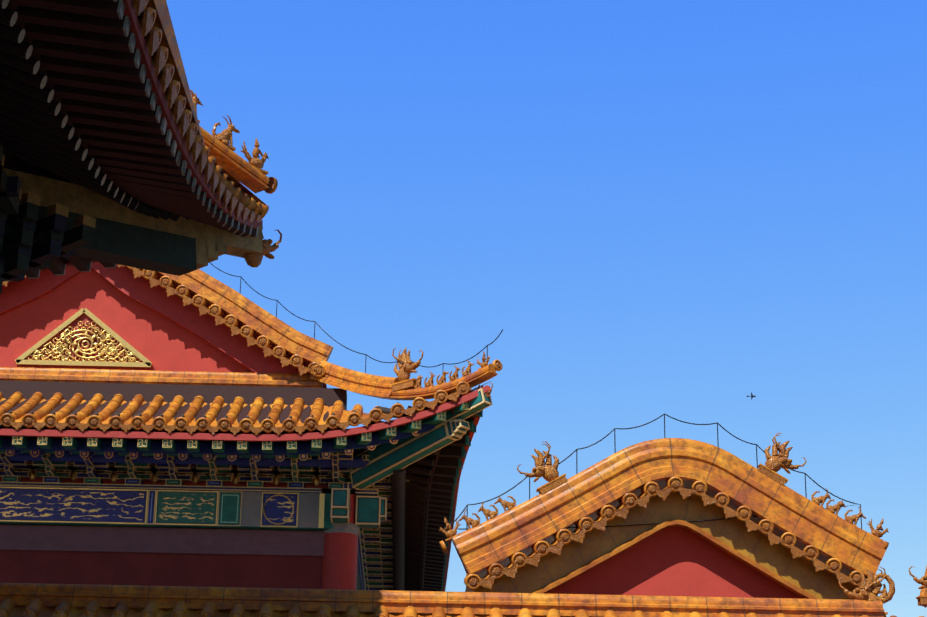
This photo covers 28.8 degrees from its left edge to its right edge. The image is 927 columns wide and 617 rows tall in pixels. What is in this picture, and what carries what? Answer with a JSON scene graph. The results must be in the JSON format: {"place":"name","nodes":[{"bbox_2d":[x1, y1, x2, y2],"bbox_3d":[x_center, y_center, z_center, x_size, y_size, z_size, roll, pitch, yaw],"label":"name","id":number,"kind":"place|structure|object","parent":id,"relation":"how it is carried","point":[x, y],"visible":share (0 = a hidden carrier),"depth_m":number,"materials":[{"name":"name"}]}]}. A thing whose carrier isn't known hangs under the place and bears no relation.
{"place":"outdoors","nodes":[
{"label":"outdoors","id":0,"kind":"place"},
{"bbox_2d":[0,141,95,294],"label":"eave brackets","id":1,"kind":"object","parent":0,"point":[22,252],"visible":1,"depth_m":19.07,"materials":[{"name":"black wood"}]},
{"bbox_2d":[0,0,262,280],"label":"hall eave rafters","id":2,"kind":"object","parent":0,"point":[83,101],"visible":0.69,"depth_m":16.47,"materials":[{"name":"brown wood"}]},
{"bbox_2d":[40,0,268,270],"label":"roof tiles","id":3,"kind":"object","parent":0,"point":[234,195],"visible":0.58,"depth_m":17.47,"materials":[{"name":"ceramic"}]},
{"bbox_2d":[0,367,322,387],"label":"roof ridge","id":4,"kind":"structure","parent":0,"point":[153,377],"depth_m":33.50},
{"bbox_2d":[0,269,326,387],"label":"gable wall","id":5,"kind":"structure","parent":0,"point":[160,342],"depth_m":34.10,"materials":[{"name":"red paint"}]},
{"bbox_2d":[15,308,152,367],"bbox_3d":[-7.115,0.541,33.982,2.567,1.143,0.080,1,-19,-2],"label":"gable ornament","id":6,"kind":"object","parent":5,"relation":"attached to","point":[85,337],"visible":1,"depth_m":33.89,"materials":[{"name":"gold metal"}]},
{"bbox_2d":[146,0,264,203],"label":"roof","id":7,"kind":"structure","parent":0,"point":[163,22],"depth_m":16.56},
{"bbox_2d":[0,168,262,275],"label":"corner beam","id":8,"kind":"structure","parent":7,"relation":"on","point":[126,236],"depth_m":20.39,"materials":[{"name":"green paint"}]},
{"bbox_2d":[244,229,281,266],"bbox_3d":[-2.516,-0.812,21.938,0.563,0.690,0.563,1,-19,-2],"label":"dragon head ornament","id":9,"kind":"object","parent":8,"relation":"attached to","point":[253,260],"visible":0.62,"depth_m":21.90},
{"bbox_2d":[200,127,277,193],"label":"roof ridge","id":10,"kind":"structure","parent":7,"relation":"attached to","point":[237,167],"depth_m":21.92,"materials":[{"name":"tile"}]},
{"bbox_2d":[190,90,202,122],"bbox_3d":[-3.279,-2.436,21.605,0.412,0.405,0.156,15,-23,-35],"label":"roof figurine","id":11,"kind":"object","parent":10,"relation":"on","point":[195,99],"visible":0.25,"depth_m":21.66,"materials":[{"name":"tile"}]},
{"bbox_2d":[212,115,239,150],"bbox_3d":[-2.889,-2.148,21.948,0.425,0.423,0.156,15,-23,-35],"label":"roof figurine","id":12,"kind":"object","parent":10,"relation":"on","point":[224,136],"visible":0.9,"depth_m":21.89,"materials":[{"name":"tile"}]},
{"bbox_2d":[240,138,269,174],"bbox_3d":[-2.571,-1.902,22.233,0.337,0.437,0.337,1,-19,-2],"label":"roof figurine","id":13,"kind":"object","parent":10,"relation":"on","point":[255,161],"visible":0.92,"depth_m":22.20,"materials":[{"name":"orange ceramic"}]},
{"bbox_2d":[91,262,332,373],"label":"hall rake ridge","id":14,"kind":"structure","parent":0,"point":[259,320],"depth_m":33.93,"materials":[{"name":"orange ceramic"}]},
{"bbox_2d":[0,381,486,435],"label":"skirt roof tiles","id":15,"kind":"object","parent":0,"point":[278,416],"visible":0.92,"depth_m":31.22,"materials":[{"name":"orange ceramic"}]},
{"bbox_2d":[0,385,490,591],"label":"eave fascia","id":16,"kind":"structure","parent":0,"point":[452,404],"depth_m":30.48,"materials":[{"name":"red wood"}]},
{"bbox_2d":[321,494,358,589],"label":"column","id":17,"kind":"structure","parent":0,"point":[339,565],"depth_m":31.69,"materials":[{"name":"red wood"}]},
{"bbox_2d":[0,482,378,589],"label":"painted hall beams","id":18,"kind":"structure","parent":17,"relation":"on","point":[138,505],"depth_m":31.82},
{"bbox_2d":[0,452,408,590],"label":"eave brackets","id":19,"kind":"object","parent":18,"relation":"on","point":[129,471],"visible":0.46,"depth_m":32.09,"materials":[{"name":"wood"}]},
{"bbox_2d":[0,402,482,590],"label":"hall eave rafters","id":20,"kind":"object","parent":19,"relation":"on","point":[422,502],"visible":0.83,"depth_m":31.59,"materials":[{"name":"wood"}]},
{"bbox_2d":[407,389,470,591],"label":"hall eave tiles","id":21,"kind":"object","parent":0,"point":[455,505],"visible":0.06,"depth_m":36.13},
{"bbox_2d":[0,583,883,616],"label":"wall coping","id":22,"kind":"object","parent":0,"point":[224,599],"depth_m":22.27,"materials":[{"name":"orange ceramic"}]},
{"bbox_2d":[838,567,894,616],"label":"ridge finial","id":23,"kind":"object","parent":22,"relation":"on","point":[866,591],"depth_m":22.57,"materials":[{"name":"orange ceramic"}]},
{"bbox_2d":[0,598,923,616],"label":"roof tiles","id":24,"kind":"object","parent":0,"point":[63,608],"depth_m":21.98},
{"bbox_2d":[166,0,926,616],"label":"sky","id":25,"kind":"structure","parent":0,"point":[683,210],"materials":[{"name":"blue"}]},
{"bbox_2d":[465,482,857,598],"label":"gable wall","id":26,"kind":"structure","parent":0,"point":[675,561],"depth_m":25.41,"materials":[{"name":"red paint"}]},
{"bbox_2d":[439,518,460,553],"bbox_3d":[-0.191,3.178,25.198,0.320,0.520,0.190,1,-19,-2],"label":"roof figurine","id":27,"kind":"object","parent":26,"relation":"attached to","point":[450,533],"visible":0.98,"depth_m":25.19,"materials":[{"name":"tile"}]},
{"bbox_2d":[517,441,567,494],"bbox_3d":[1.116,2.277,25.553,0.720,0.782,0.182,1,-19,-2],"label":"dragon ornament","id":28,"kind":"object","parent":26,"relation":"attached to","point":[548,472],"visible":1,"depth_m":25.49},
{"bbox_2d":[474,491,857,599],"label":"gable trim","id":29,"kind":"structure","parent":26,"relation":"attached to","point":[776,563],"depth_m":25.28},
{"bbox_2d":[464,476,872,589],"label":"roof edge tiles","id":30,"kind":"object","parent":26,"relation":"attached to","point":[606,513],"visible":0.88,"depth_m":25.10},
{"bbox_2d":[494,496,515,511],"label":"roof figurine","id":31,"kind":"object","parent":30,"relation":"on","point":[505,504],"visible":0.88,"depth_m":25.35,"materials":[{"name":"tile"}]},
{"bbox_2d":[811,490,830,507],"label":"roof figurine","id":32,"kind":"object","parent":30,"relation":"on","point":[819,500],"visible":0.81,"depth_m":25.52,"materials":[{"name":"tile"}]},
{"bbox_2d":[758,433,806,485],"bbox_3d":[4.534,2.167,25.709,0.724,0.783,0.182,1,-19,-2],"label":"dragon ornament","id":33,"kind":"object","parent":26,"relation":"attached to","point":[775,462],"visible":0.96,"depth_m":25.65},
{"bbox_2d":[452,438,885,578],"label":"roof ridge","id":34,"kind":"structure","parent":0,"point":[570,502],"depth_m":25.35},
{"bbox_2d":[458,509,479,529],"bbox_3d":[0.087,2.972,25.279,0.324,0.314,0.110,1,-19,-2],"label":"roof figurine","id":35,"kind":"object","parent":34,"relation":"on","point":[472,522],"visible":0.83,"depth_m":25.25,"materials":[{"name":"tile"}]},
{"bbox_2d":[477,503,497,520],"bbox_3d":[0.346,2.863,25.325,0.311,0.304,0.110,1,-19,-2],"label":"roof figurine","id":36,"kind":"object","parent":34,"relation":"on","point":[489,513],"visible":0.85,"depth_m":25.30,"materials":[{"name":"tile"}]},
{"bbox_2d":[444,413,861,529],"bbox_3d":[2.687,2.335,25.587,5.904,1.761,0.018,1,-19,-2],"label":"lightning conductor cable","id":37,"kind":"object","parent":34,"relation":"attached to","point":[664,414],"visible":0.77,"depth_m":25.59,"materials":[{"name":"black metal"}]},
{"bbox_2d":[826,499,845,515],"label":"roof figurine","id":38,"kind":"object","parent":34,"relation":"on","point":[836,508],"visible":0.81,"depth_m":25.49,"materials":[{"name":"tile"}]},
{"bbox_2d":[845,506,865,526],"bbox_3d":[5.531,2.951,25.474,0.326,0.313,0.110,1,-19,-2],"label":"roof figurine","id":39,"kind":"object","parent":34,"relation":"on","point":[852,519],"visible":0.85,"depth_m":25.45,"materials":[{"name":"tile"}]},
{"bbox_2d":[867,518,888,549],"bbox_3d":[5.846,3.209,25.396,0.314,0.520,0.190,1,-19,-2],"label":"roof figurine","id":40,"kind":"object","parent":34,"relation":"on","point":[876,532],"visible":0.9,"depth_m":25.40,"materials":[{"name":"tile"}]},
{"bbox_2d":[919,566,926,607],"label":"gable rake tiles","id":41,"kind":"object","parent":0,"point":[923,591],"visible":0.44,"depth_m":23.62,"materials":[{"name":"orange ceramic"}]},
{"label":"courtyard ground","id":42,"kind":"structure","parent":0,"visible":0},
{"bbox_2d":[0,381,346,588],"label":"hall wall","id":43,"kind":"structure","parent":42,"relation":"on","point":[145,556],"depth_m":31.77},
{"bbox_2d":[0,266,79,314],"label":"bargeboard","id":44,"kind":"structure","parent":43,"relation":"attached to","point":[15,295],"depth_m":34.21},
{"bbox_2d":[118,264,325,378],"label":"roof edge tiles","id":45,"kind":"object","parent":43,"relation":"hanging from","point":[316,369],"visible":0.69,"depth_m":33.64,"materials":[{"name":"orange ceramic"}]},
{"bbox_2d":[310,359,502,399],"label":"roof ridge","id":46,"kind":"structure","parent":43,"relation":"on","point":[371,385],"depth_m":32.16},
{"bbox_2d":[210,263,502,374],"bbox_3d":[-2.987,-0.636,32.537,7.266,4.363,3.281,1,-19,-2],"label":"lightning conductor cable","id":47,"kind":"object","parent":46,"relation":"attached to","point":[341,344],"visible":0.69,"depth_m":33.29,"materials":[{"name":"grey metal"}]},
{"bbox_2d":[391,348,423,390],"bbox_3d":[-0.997,1.048,32.001,0.561,0.819,0.561,1,-19,-2],"label":"dragon head","id":48,"kind":"object","parent":46,"relation":"on","point":[406,366],"visible":1,"depth_m":31.91},
{"bbox_2d":[413,375,422,388],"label":"roof figurine","id":49,"kind":"object","parent":46,"relation":"on","point":[418,382],"visible":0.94,"depth_m":31.68,"materials":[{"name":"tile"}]},
{"bbox_2d":[424,372,434,386],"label":"roof figurine","id":50,"kind":"object","parent":46,"relation":"on","point":[429,383],"visible":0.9,"depth_m":31.48,"materials":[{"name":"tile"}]},
{"bbox_2d":[436,371,448,384],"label":"roof figurine","id":51,"kind":"object","parent":46,"relation":"on","point":[442,379],"visible":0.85,"depth_m":31.28,"materials":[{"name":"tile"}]},
{"bbox_2d":[449,366,460,381],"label":"roof figurine","id":52,"kind":"object","parent":46,"relation":"on","point":[454,376],"visible":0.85,"depth_m":31.09,"materials":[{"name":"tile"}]},
{"bbox_2d":[461,361,473,377],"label":"roof figurine","id":53,"kind":"object","parent":46,"relation":"on","point":[467,371],"visible":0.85,"depth_m":30.90,"materials":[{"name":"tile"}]},
{"bbox_2d":[476,351,489,369],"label":"roof figurine","id":54,"kind":"object","parent":46,"relation":"on","point":[483,364],"visible":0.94,"depth_m":30.69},
{"bbox_2d":[330,388,492,527],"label":"hall corner beams","id":55,"kind":"structure","parent":43,"relation":"attached to","point":[386,460],"depth_m":31.36,"materials":[{"name":"green wood"}]},
{"bbox_2d":[471,382,492,406],"bbox_3d":[0.309,1.468,30.543,0.365,0.415,0.327,1,-19,-2],"label":"dragon head ornament","id":56,"kind":"object","parent":55,"relation":"attached to","point":[488,393],"visible":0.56,"depth_m":30.44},
{"bbox_3d":[-0.978,6.643,21.637,15.007,5.650,1.890,1,-19,-2],"label":"wall top","id":57,"kind":"object","parent":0,"visible":0},
{"bbox_2d":[909,566,926,605],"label":"ridge finial","id":58,"kind":"object","parent":57,"relation":"attached to","point":[922,600],"visible":1,"depth_m":22.59,"materials":[{"name":"tile"}]}
]}

